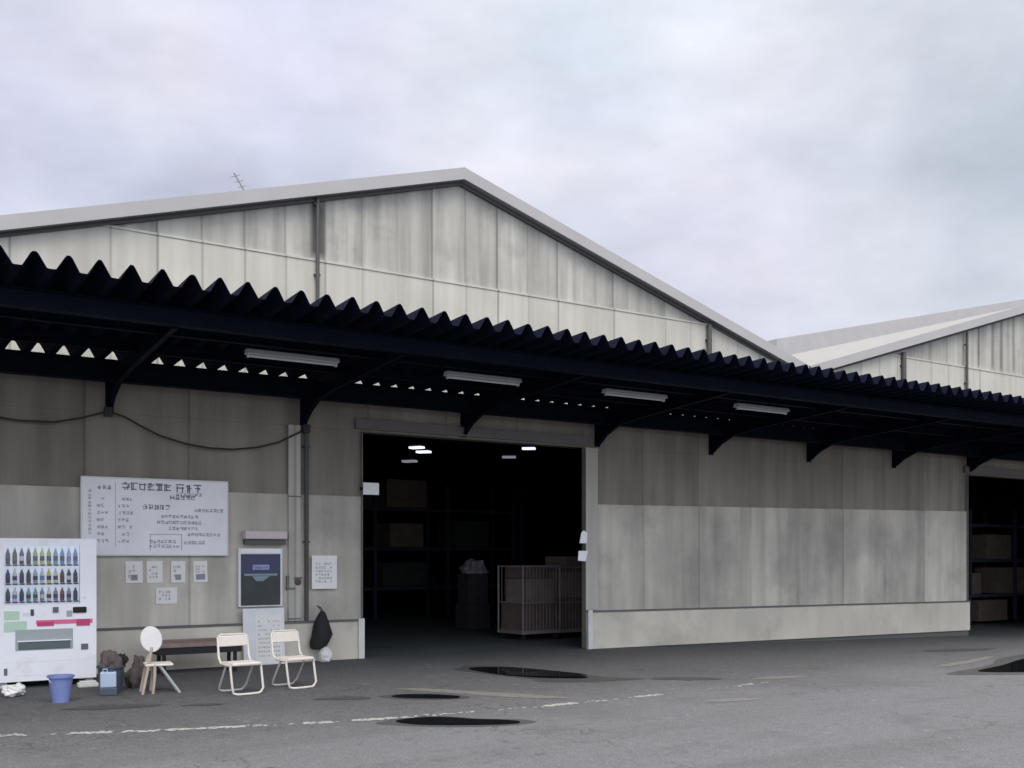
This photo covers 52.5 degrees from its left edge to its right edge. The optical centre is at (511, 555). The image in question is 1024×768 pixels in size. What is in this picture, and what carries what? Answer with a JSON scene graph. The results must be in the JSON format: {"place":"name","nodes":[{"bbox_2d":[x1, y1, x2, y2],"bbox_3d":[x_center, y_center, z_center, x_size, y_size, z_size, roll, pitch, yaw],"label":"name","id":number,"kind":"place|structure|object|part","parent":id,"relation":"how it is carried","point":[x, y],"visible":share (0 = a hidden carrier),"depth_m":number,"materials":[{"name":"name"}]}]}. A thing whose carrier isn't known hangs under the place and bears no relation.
{"place":"outdoors","nodes":[
{"label":"outdoors","id":0,"kind":"place"},
{"bbox_2d":[0,632,1023,767],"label":"ground","id":1,"kind":"structure","parent":0,"point":[888,703],"depth_m":10.45,"materials":[{"name":"grey asphalt"}]},
{"bbox_2d":[1,682,25,696],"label":"plastic bag","id":2,"kind":"object","parent":1,"relation":"on","point":[17,689],"visible":1,"depth_m":11.32,"materials":[{"name":"white plastic"}]},
{"bbox_2d":[0,538,95,688],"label":"vending machine","id":3,"kind":"object","parent":1,"relation":"on","point":[47,606],"visible":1,"depth_m":12.18,"materials":[{"name":"white metal"}]},
{"bbox_2d":[4,545,78,604],"bbox_3d":[-5.525,0.225,12.199,0.820,0.690,0.008,0,0,-33],"label":"window back","id":4,"kind":"structure","parent":3,"relation":"in","point":[11,547],"depth_m":12.19,"materials":[{"name":"plastic"}]},
{"bbox_3d":[-5.460,0.630,12.203,1.075,1.660,0.076,0,0,-33],"label":"door","id":5,"kind":"part","parent":3,"relation":"part of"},
{"bbox_2d":[47,674,74,702],"bbox_3d":[-4.789,1.413,11.019,0.274,0.285,0.278,0,0,40],"label":"bucket","id":6,"kind":"object","parent":1,"relation":"on","point":[60,685],"visible":1,"depth_m":10.94,"materials":[{"name":"blue plastic"}]},
{"bbox_2d":[77,680,98,687],"bbox_3d":[-4.974,1.503,12.175,0.220,0.070,0.140,0,0,-33],"label":"block","id":7,"kind":"object","parent":1,"relation":"on","point":[88,683],"depth_m":12.13,"materials":[{"name":"white plastic"}]},
{"bbox_2d":[99,669,117,695],"bbox_3d":[-4.482,1.403,11.529,0.190,0.294,0.120,0,0,-19],"label":"container","id":8,"kind":"object","parent":1,"relation":"on","point":[108,683],"visible":1,"depth_m":11.48,"materials":[{"name":"blue plastic"}]},
{"bbox_2d":[62,704,159,709],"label":"puddle","id":9,"kind":"object","parent":1,"relation":"on","point":[115,706],"visible":1,"depth_m":10.73,"materials":[{"name":"grey liquid"}]},
{"bbox_2d":[96,665,125,692],"bbox_3d":[-4.546,1.397,11.774,0.314,0.300,0.314,0,0,40],"label":"bin","id":10,"kind":"object","parent":1,"relation":"on","point":[119,671],"visible":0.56,"depth_m":11.70,"materials":[{"name":"blue plastic"}]},
{"bbox_2d":[99,649,123,671],"bbox_3d":[-4.540,1.228,11.779,0.290,0.333,0.230,0,0,-33],"label":"sack","id":11,"kind":"object","parent":10,"relation":"in","point":[109,658],"visible":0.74,"depth_m":11.70,"materials":[{"name":"brown fabric"}]},
{"bbox_2d":[118,653,128,667],"bbox_3d":[-4.462,1.209,11.860,0.158,0.191,0.154,0,0,-33],"label":"dark bundle","id":12,"kind":"object","parent":10,"relation":"on","point":[125,659],"visible":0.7,"depth_m":11.84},
{"bbox_2d":[124,655,149,688],"bbox_3d":[-4.386,1.351,12.131,0.271,0.386,0.254,0,0,-33],"label":"rubbish bag","id":13,"kind":"object","parent":1,"relation":"on","point":[133,676],"visible":0.79,"depth_m":12.09,"materials":[{"name":"brown plastic"}]},
{"bbox_2d":[139,626,180,694],"bbox_3d":[-3.995,1.182,11.786,0.429,0.758,0.313,0,0,-24],"label":"round backed chair","id":14,"kind":"object","parent":1,"relation":"on","point":[151,639],"visible":1,"depth_m":11.77,"materials":[{"name":"white wood"}]},
{"bbox_2d":[152,638,241,675],"bbox_3d":[-4.122,1.320,13.599,1.120,0.440,0.380,0,0,-33],"label":"bench","id":15,"kind":"object","parent":1,"relation":"on","point":[187,646],"visible":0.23,"depth_m":13.44,"materials":[{"name":"brown wood"}]},
{"bbox_2d":[181,703,220,705],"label":"puddle","id":16,"kind":"object","parent":1,"relation":"on","point":[199,704],"visible":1,"depth_m":10.92,"materials":[{"name":"grey liquid"}]},
{"bbox_2d":[216,633,263,695],"bbox_3d":[-3.086,1.226,11.782,0.397,0.668,0.479,0,0,-40],"label":"folding chair","id":17,"kind":"object","parent":1,"relation":"on","point":[232,639],"visible":1,"depth_m":11.81,"materials":[{"name":"white metal"}]},
{"bbox_2d":[242,608,284,665],"bbox_3d":[-3.482,1.140,14.579,0.600,0.799,0.070,0,0,-33],"label":"leaning panel","id":18,"kind":"object","parent":1,"relation":"on","point":[260,625],"visible":0.83,"depth_m":14.56,"materials":[{"name":"paper"}]},
{"bbox_2d":[270,629,316,688],"bbox_3d":[-2.592,1.223,12.305,0.397,0.668,0.479,0,0,-43],"label":"folding chair","id":19,"kind":"object","parent":1,"relation":"on","point":[287,635],"visible":1,"depth_m":12.32,"materials":[{"name":"white metal"}]},
{"bbox_2d":[319,646,332,661],"bbox_3d":[-2.671,1.419,14.915,0.211,0.224,0.180,0,0,-33],"label":"plastic bag","id":20,"kind":"object","parent":1,"relation":"on","point":[325,654],"visible":1,"depth_m":14.85,"materials":[{"name":"white plastic"}]},
{"bbox_2d":[315,696,369,699],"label":"puddle","id":21,"kind":"object","parent":1,"relation":"on","point":[345,698],"visible":1,"depth_m":11.43,"materials":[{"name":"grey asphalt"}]},
{"bbox_2d":[0,680,781,736],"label":"line marking","id":22,"kind":"object","parent":1,"relation":"on","point":[216,727],"visible":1,"depth_m":9.83,"materials":[{"name":"paint"}]},
{"bbox_2d":[0,167,808,673],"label":"warehouse","id":23,"kind":"structure","parent":1,"relation":"on","point":[692,539],"depth_m":16.21,"materials":[{"name":"beige metal"}]},
{"bbox_2d":[125,561,142,582],"bbox_3d":[-4.999,0.220,13.739,0.220,0.290,0.006,-1,0,-33],"label":"paper notice","id":24,"kind":"object","parent":23,"relation":"attached to","point":[133,571],"visible":1,"depth_m":13.74,"materials":[{"name":"white paper"}]},
{"bbox_2d":[80,476,227,555],"bbox_3d":[-4.744,-0.510,13.869,1.918,1.028,0.054,0,0,-33],"label":"notice board","id":25,"kind":"object","parent":23,"relation":"attached to","point":[122,516],"visible":1,"depth_m":13.83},
{"bbox_2d":[146,561,162,582],"bbox_3d":[-4.777,0.220,13.883,0.210,0.290,0.006,-1,1,-33],"label":"paper notice","id":26,"kind":"object","parent":23,"relation":"attached to","point":[154,571],"visible":1,"depth_m":13.88,"materials":[{"name":"white paper"}]},
{"bbox_2d":[156,587,176,603],"bbox_3d":[-4.647,0.540,13.967,0.280,0.220,0.006,0,0,-33],"label":"paper notice","id":27,"kind":"object","parent":23,"relation":"attached to","point":[166,595],"visible":1,"depth_m":13.97,"materials":[{"name":"white paper"}]},
{"bbox_2d":[171,561,184,582],"bbox_3d":[-4.517,0.220,14.052,0.190,0.290,0.006,1,0,-33],"label":"paper notice","id":28,"kind":"object","parent":23,"relation":"attached to","point":[177,571],"visible":1,"depth_m":14.05,"materials":[{"name":"white paper"}]},
{"bbox_2d":[193,561,207,581],"bbox_3d":[-4.265,0.220,14.215,0.190,0.290,0.006,-2,1,-33],"label":"paper notice","id":29,"kind":"object","parent":23,"relation":"attached to","point":[199,571],"visible":1,"depth_m":14.21,"materials":[{"name":"white paper"}]},
{"bbox_2d":[113,412,302,449],"bbox_3d":[-4.107,-1.670,14.241,2.709,0.425,0.025,0,0,-33],"label":"cable","id":30,"kind":"object","parent":23,"relation":"attached to","point":[141,426],"visible":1,"depth_m":14.16,"materials":[{"name":"black rubber"}]},
{"bbox_2d":[231,173,245,189],"bbox_3d":[-4.105,-5.466,15.780,0.343,0.655,0.061,0,0,-33],"label":"antenna","id":31,"kind":"object","parent":23,"relation":"on","point":[238,180],"visible":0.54,"depth_m":15.75,"materials":[{"name":"silver metal"}]},
{"bbox_2d":[237,548,281,606],"bbox_3d":[-3.550,0.310,14.647,0.640,0.820,0.065,0,0,-33],"label":"poster case","id":32,"kind":"object","parent":23,"relation":"attached to","point":[259,577],"visible":1,"depth_m":14.61,"materials":[{"name":"silver metal"}]},
{"bbox_2d":[242,531,286,544],"bbox_3d":[-3.482,-0.250,14.634,0.610,0.190,0.160,0,0,-33],"label":"sign lamp","id":33,"kind":"object","parent":23,"relation":"attached to","point":[265,537],"visible":1,"depth_m":14.58,"materials":[{"name":"white plastic"}]},
{"bbox_2d":[286,576,301,589],"bbox_3d":[-3.132,0.390,14.930,0.230,0.200,0.045,0,0,-33],"label":"key box","id":34,"kind":"object","parent":23,"relation":"attached to","point":[297,581],"visible":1,"depth_m":14.91,"materials":[{"name":"grey metal"}]},
{"bbox_2d":[288,424,300,620],"bbox_3d":[-3.134,-0.470,14.942,0.190,2.820,0.040,0,0,-33],"label":"pilaster","id":35,"kind":"object","parent":23,"relation":"attached to","point":[294,496],"visible":1,"depth_m":14.92,"materials":[{"name":"grey concrete"}]},
{"bbox_2d":[302,424,309,432],"bbox_3d":[-2.967,-1.830,14.980,0.100,0.120,0.082,0,0,-33],"label":"junction box","id":36,"kind":"object","parent":23,"relation":"attached to","point":[305,428],"visible":1,"depth_m":14.95,"materials":[{"name":"grey metal"}]},
{"bbox_2d":[309,605,332,649],"bbox_3d":[-2.751,1.036,14.971,0.307,0.627,0.276,0,0,4],"label":"black bag","id":37,"kind":"object","parent":23,"relation":"hanging from","point":[321,635],"visible":1,"depth_m":14.89,"materials":[{"name":"black plastic"}]},
{"bbox_2d":[312,556,336,588],"bbox_3d":[-2.735,0.242,15.146,0.390,0.485,0.006,0,0,-33],"label":"paper notice","id":38,"kind":"object","parent":23,"relation":"attached to","point":[324,572],"visible":1,"depth_m":15.14,"materials":[{"name":"white paper"}]},
{"bbox_2d":[360,482,378,494],"bbox_3d":[-2.135,-1.000,15.562,0.290,0.180,0.052,0,0,-33],"label":"jamb plate","id":39,"kind":"object","parent":23,"relation":"attached to","point":[370,488],"visible":1,"depth_m":15.54,"materials":[{"name":"metal"}]},
{"bbox_2d":[401,437,417,462],"bbox_3d":[-2.484,-2.570,25.179,0.340,0.620,0.200,0,0,23],"label":"ceiling lamp","id":40,"kind":"object","parent":23,"relation":"hanging from","point":[409,460],"visible":0.96,"depth_m":25.14,"materials":[{"name":"white plastic"}]},
{"bbox_2d":[409,438,424,448],"bbox_3d":[-2.300,-2.890,25.060,0.340,0.620,0.200,0,0,28],"label":"ceiling lamp","id":41,"kind":"object","parent":23,"relation":"hanging from","point":[416,446],"visible":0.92,"depth_m":25.01,"materials":[{"name":"white plastic"}]},
{"bbox_2d":[416,438,431,452],"bbox_3d":[-2.170,-2.830,25.503,0.340,0.620,0.200,0,0,17],"label":"ceiling lamp","id":42,"kind":"object","parent":23,"relation":"hanging from","point":[427,450],"visible":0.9,"depth_m":25.43,"materials":[{"name":"white plastic"}]},
{"bbox_2d":[502,454,515,457],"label":"ceiling lamp","id":43,"kind":"object","parent":23,"relation":"hanging from","point":[508,455],"visible":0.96,"depth_m":26.67,"materials":[{"name":"white plastic"}]},
{"bbox_2d":[0,245,1023,473],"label":"canopy","id":44,"kind":"object","parent":23,"relation":"attached to","point":[132,321],"visible":1,"depth_m":13.84,"materials":[{"name":"metal"}]},
{"bbox_2d":[0,412,103,422],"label":"cable","id":45,"kind":"object","parent":44,"relation":"hanging from","point":[64,420],"visible":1,"depth_m":13.12,"materials":[{"name":"black rubber"}]},
{"bbox_2d":[104,407,112,416],"bbox_3d":[-5.248,-1.870,13.498,0.100,0.120,0.082,0,0,-33],"label":"junction box","id":46,"kind":"object","parent":44,"relation":"attached to","point":[108,411],"visible":1,"depth_m":13.47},
{"bbox_2d":[244,347,339,366],"bbox_3d":[-2.670,-2.458,12.658,1.170,0.205,0.147,0,0,-33],"label":"fluorescent lamp","id":47,"kind":"object","parent":44,"relation":"hanging from","point":[284,356],"visible":0.91,"depth_m":12.60,"materials":[{"name":"metal"}]},
{"bbox_2d":[443,369,521,385],"bbox_3d":[-0.389,-2.458,14.139,1.170,0.205,0.147,0,0,-33],"label":"fluorescent lamp","id":48,"kind":"object","parent":44,"relation":"hanging from","point":[460,375],"visible":0.91,"depth_m":14.08,"materials":[{"name":"metal"}]},
{"bbox_2d":[602,387,667,401],"bbox_3d":[1.851,-2.458,15.594,1.170,0.205,0.147,0,0,-33],"label":"fluorescent lamp","id":49,"kind":"object","parent":44,"relation":"hanging from","point":[633,394],"visible":0.91,"depth_m":15.54,"materials":[{"name":"metal"}]},
{"bbox_2d":[733,401,789,414],"bbox_3d":[4.107,-2.458,17.059,1.170,0.205,0.147,0,0,-33],"label":"fluorescent lamp","id":50,"kind":"object","parent":44,"relation":"hanging from","point":[760,408],"visible":0.92,"depth_m":16.99,"materials":[{"name":"metal"}]},
{"bbox_2d":[522,445,535,449],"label":"ceiling lamp","id":51,"kind":"object","parent":23,"relation":"hanging from","point":[526,447],"visible":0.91,"depth_m":26.77,"materials":[{"name":"white plastic"}]},
{"bbox_2d":[578,550,587,560],"bbox_3d":[1.204,-0.016,17.709,0.209,0.232,0.033,0,0,-33],"label":"hanging tag","id":52,"kind":"object","parent":23,"relation":"attached to","point":[582,555],"visible":1,"depth_m":17.69,"materials":[{"name":"white paper"}]},
{"bbox_2d":[579,529,586,542],"bbox_3d":[1.212,-0.346,17.715,0.169,0.272,0.033,0,0,-33],"label":"hanging tag","id":53,"kind":"object","parent":23,"relation":"hanging from","point":[583,537],"visible":1,"depth_m":17.70,"materials":[{"name":"white paper"}]},
{"bbox_2d":[379,693,469,699],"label":"puddle","id":54,"kind":"object","parent":1,"relation":"on","point":[390,696],"visible":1,"depth_m":11.54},
{"bbox_2d":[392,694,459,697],"bbox_3d":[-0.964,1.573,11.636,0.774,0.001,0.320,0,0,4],"label":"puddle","id":55,"kind":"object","parent":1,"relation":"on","point":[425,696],"visible":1,"depth_m":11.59,"materials":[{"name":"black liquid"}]},
{"bbox_2d":[376,716,535,726],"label":"puddle","id":56,"kind":"object","parent":1,"relation":"on","point":[390,722],"visible":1,"depth_m":9.86,"materials":[{"name":"grey liquid"}]},
{"bbox_2d":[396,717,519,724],"bbox_3d":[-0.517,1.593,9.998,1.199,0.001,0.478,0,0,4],"label":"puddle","id":57,"kind":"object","parent":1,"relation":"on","point":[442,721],"visible":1,"depth_m":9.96,"materials":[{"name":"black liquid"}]},
{"bbox_2d":[396,688,571,697],"bbox_3d":[-0.348,1.579,11.907,2.136,0.025,0.293,0,0,21],"label":"patch","id":58,"kind":"object","parent":1,"relation":"on","point":[485,693],"visible":1,"depth_m":11.89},
{"bbox_2d":[454,666,601,678],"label":"puddle","id":59,"kind":"object","parent":1,"relation":"on","point":[465,668],"visible":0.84,"depth_m":13.58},
{"bbox_2d":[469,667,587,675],"bbox_3d":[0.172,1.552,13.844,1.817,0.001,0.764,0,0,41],"label":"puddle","id":60,"kind":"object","parent":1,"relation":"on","point":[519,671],"visible":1,"depth_m":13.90,"materials":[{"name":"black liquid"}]},
{"bbox_2d":[534,677,644,681],"bbox_3d":[0.987,1.581,13.299,1.470,0.014,0.503,0,0,-17],"label":"patch","id":61,"kind":"object","parent":1,"relation":"on","point":[580,679],"visible":1,"depth_m":13.26,"materials":[{"name":"grey asphalt"}]},
{"bbox_2d":[651,677,721,679],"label":"puddle","id":62,"kind":"object","parent":1,"relation":"on","point":[686,678],"visible":1,"depth_m":13.43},
{"bbox_2d":[702,698,763,701],"bbox_3d":[2.440,1.597,11.489,0.810,0.001,0.215,0,0,-17],"label":"patch","id":63,"kind":"object","parent":1,"relation":"on","point":[732,699],"visible":1,"depth_m":11.52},
{"bbox_2d":[753,676,805,678],"bbox_3d":[3.505,1.596,13.611,0.910,0.002,0.243,0,0,-19],"label":"patch","id":64,"kind":"object","parent":1,"relation":"on","point":[775,677],"visible":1,"depth_m":13.59,"materials":[{"name":"grey asphalt"}]},
{"bbox_2d":[925,648,994,651],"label":"puddle","id":65,"kind":"object","parent":1,"relation":"on","point":[956,649],"visible":1,"depth_m":18.16,"materials":[{"name":"grey liquid"}]},
{"bbox_2d":[939,656,992,665],"bbox_3d":[6.958,1.606,15.767,0.216,0.012,2.217,0,0,44],"label":"patch","id":66,"kind":"object","parent":1,"relation":"on","point":[968,661],"visible":1,"depth_m":15.71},
{"bbox_2d":[947,654,1023,674],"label":"puddle","id":67,"kind":"object","parent":1,"relation":"on","point":[997,662],"visible":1,"depth_m":14.43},
{"bbox_2d":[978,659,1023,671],"bbox_3d":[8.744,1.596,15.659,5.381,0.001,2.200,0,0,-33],"label":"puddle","id":68,"kind":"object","parent":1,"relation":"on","point":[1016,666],"visible":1,"depth_m":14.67,"materials":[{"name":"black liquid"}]},
{"bbox_2d":[0,0,1023,340],"label":"sky","id":69,"kind":"structure","parent":0,"point":[789,168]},
{"bbox_2d":[363,603,1023,655],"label":"floor","id":70,"kind":"structure","parent":0,"point":[395,629],"depth_m":21.07,"materials":[{"name":"grey concrete"}]},
{"bbox_2d":[363,482,514,618],"bbox_3d":[-2.845,-0.130,26.849,6.680,3.400,1.020,0,0,-39],"label":"storage rack","id":71,"kind":"object","parent":70,"relation":"on","point":[427,511],"visible":0.56,"depth_m":27.16,"materials":[{"name":"metal"}]},
{"bbox_2d":[363,482,372,506],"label":"carton","id":72,"kind":"object","parent":71,"relation":"on","point":[368,500],"visible":0.18,"depth_m":25.68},
{"bbox_2d":[367,562,426,586],"bbox_3d":[-2.954,0.480,26.668,1.300,0.600,0.800,0,0,-39],"label":"carton","id":73,"kind":"object","parent":71,"relation":"on","point":[390,574],"visible":0.95,"depth_m":26.36,"materials":[{"name":"cardboard"}]},
{"bbox_2d":[371,479,426,507],"bbox_3d":[-2.915,-1.570,26.700,1.200,0.700,0.800,0,0,-39],"label":"carton","id":74,"kind":"object","parent":71,"relation":"on","point":[397,493],"visible":0.73,"depth_m":26.32,"materials":[{"name":"brown cardboard"}]},
{"bbox_2d":[377,523,422,546],"bbox_3d":[-2.915,-0.520,26.700,1.000,0.600,0.800,0,0,-39],"label":"carton","id":75,"kind":"object","parent":71,"relation":"on","point":[399,534],"visible":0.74,"depth_m":26.36,"materials":[{"name":"brown cardboard"}]},
{"bbox_2d":[455,558,489,629],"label":"covered goods","id":76,"kind":"object","parent":70,"relation":"on","point":[472,609],"visible":1,"depth_m":22.71},
{"bbox_2d":[498,565,560,639],"bbox_3d":[0.331,0.898,20.091,0.955,1.419,0.785,0,0,-39],"label":"cage trolley","id":77,"kind":"object","parent":70,"relation":"on","point":[534,633],"visible":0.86,"depth_m":19.87,"materials":[{"name":"grey metal"}]},
{"bbox_2d":[502,603,552,630],"bbox_3d":[0.300,1.177,20.067,0.800,0.520,0.600,0,0,-39],"label":"carton","id":78,"kind":"object","parent":77,"relation":"on","point":[511,616],"visible":0.73,"depth_m":19.84,"materials":[{"name":"brown cardboard"}]},
{"bbox_2d":[506,578,554,602],"bbox_3d":[0.354,0.679,20.110,0.740,0.460,0.600,0,0,-40],"label":"carton","id":79,"kind":"object","parent":78,"relation":"on","point":[513,590],"visible":0.77,"depth_m":19.90,"materials":[{"name":"brown cardboard"}]},
{"bbox_2d":[505,567,544,578],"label":"carton","id":80,"kind":"object","parent":79,"relation":"on","point":[513,572],"visible":0.86,"depth_m":19.84,"materials":[{"name":"brown cardboard"}]},
{"bbox_2d":[537,566,581,638],"bbox_3d":[1.002,0.918,20.766,0.935,1.419,0.785,0,0,-36],"label":"cage trolley","id":81,"kind":"object","parent":70,"relation":"on","point":[569,630],"visible":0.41,"depth_m":20.39,"materials":[{"name":"grey metal"}]},
{"bbox_2d":[554,597,581,628],"bbox_3d":[1.002,1.146,20.766,0.780,0.620,0.600,0,0,-36],"label":"carton","id":82,"kind":"object","parent":81,"relation":"on","point":[567,614],"visible":0.23,"depth_m":20.51,"materials":[{"name":"brown cardboard"}]},
{"bbox_2d":[545,572,581,597],"bbox_3d":[1.018,0.578,20.777,0.740,0.500,0.600,0,0,-38],"label":"carton","id":83,"kind":"object","parent":82,"relation":"on","point":[549,575],"visible":0.44,"depth_m":20.50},
{"bbox_2d":[545,556,581,571],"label":"carton","id":84,"kind":"object","parent":83,"relation":"on","point":[563,561],"visible":0.77,"depth_m":20.57,"materials":[{"name":"brown cardboard"}]},
{"bbox_2d":[968,509,1023,622],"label":"storage rack","id":85,"kind":"object","parent":70,"relation":"on","point":[985,526],"visible":0.38,"depth_m":30.11,"materials":[{"name":"metal"}]},
{"bbox_2d":[972,573,980,593],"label":"carton","id":86,"kind":"object","parent":85,"relation":"on","point":[976,583],"visible":0.24,"depth_m":29.44,"materials":[{"name":"brown cardboard"}]},
{"bbox_2d":[972,598,1006,621],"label":"carton","id":87,"kind":"object","parent":85,"relation":"on","point":[983,609],"visible":0.71,"depth_m":29.81,"materials":[{"name":"brown cardboard"}]},
{"bbox_2d":[972,534,1010,558],"bbox_3d":[13.891,-0.252,30.388,1.200,0.700,0.800,0,0,-33],"label":"carton","id":88,"kind":"object","parent":85,"relation":"on","point":[986,546],"visible":0.8,"depth_m":29.98,"materials":[{"name":"brown cardboard"}]},
{"bbox_2d":[974,567,1023,592],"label":"carton","id":89,"kind":"object","parent":85,"relation":"on","point":[996,579],"visible":0.86,"depth_m":30.33,"materials":[{"name":"brown cardboard"}]},
{"label":"land","id":90,"kind":"structure","parent":0,"visible":0},
{"bbox_2d":[768,299,1023,354],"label":"building","id":91,"kind":"structure","parent":90,"relation":"on","point":[791,345],"depth_m":60.43,"materials":[{"name":"grey metal"}]},
{"bbox_2d":[792,305,1023,640],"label":"warehouse","id":92,"kind":"structure","parent":90,"relation":"on","point":[886,549],"depth_m":22.72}
]}

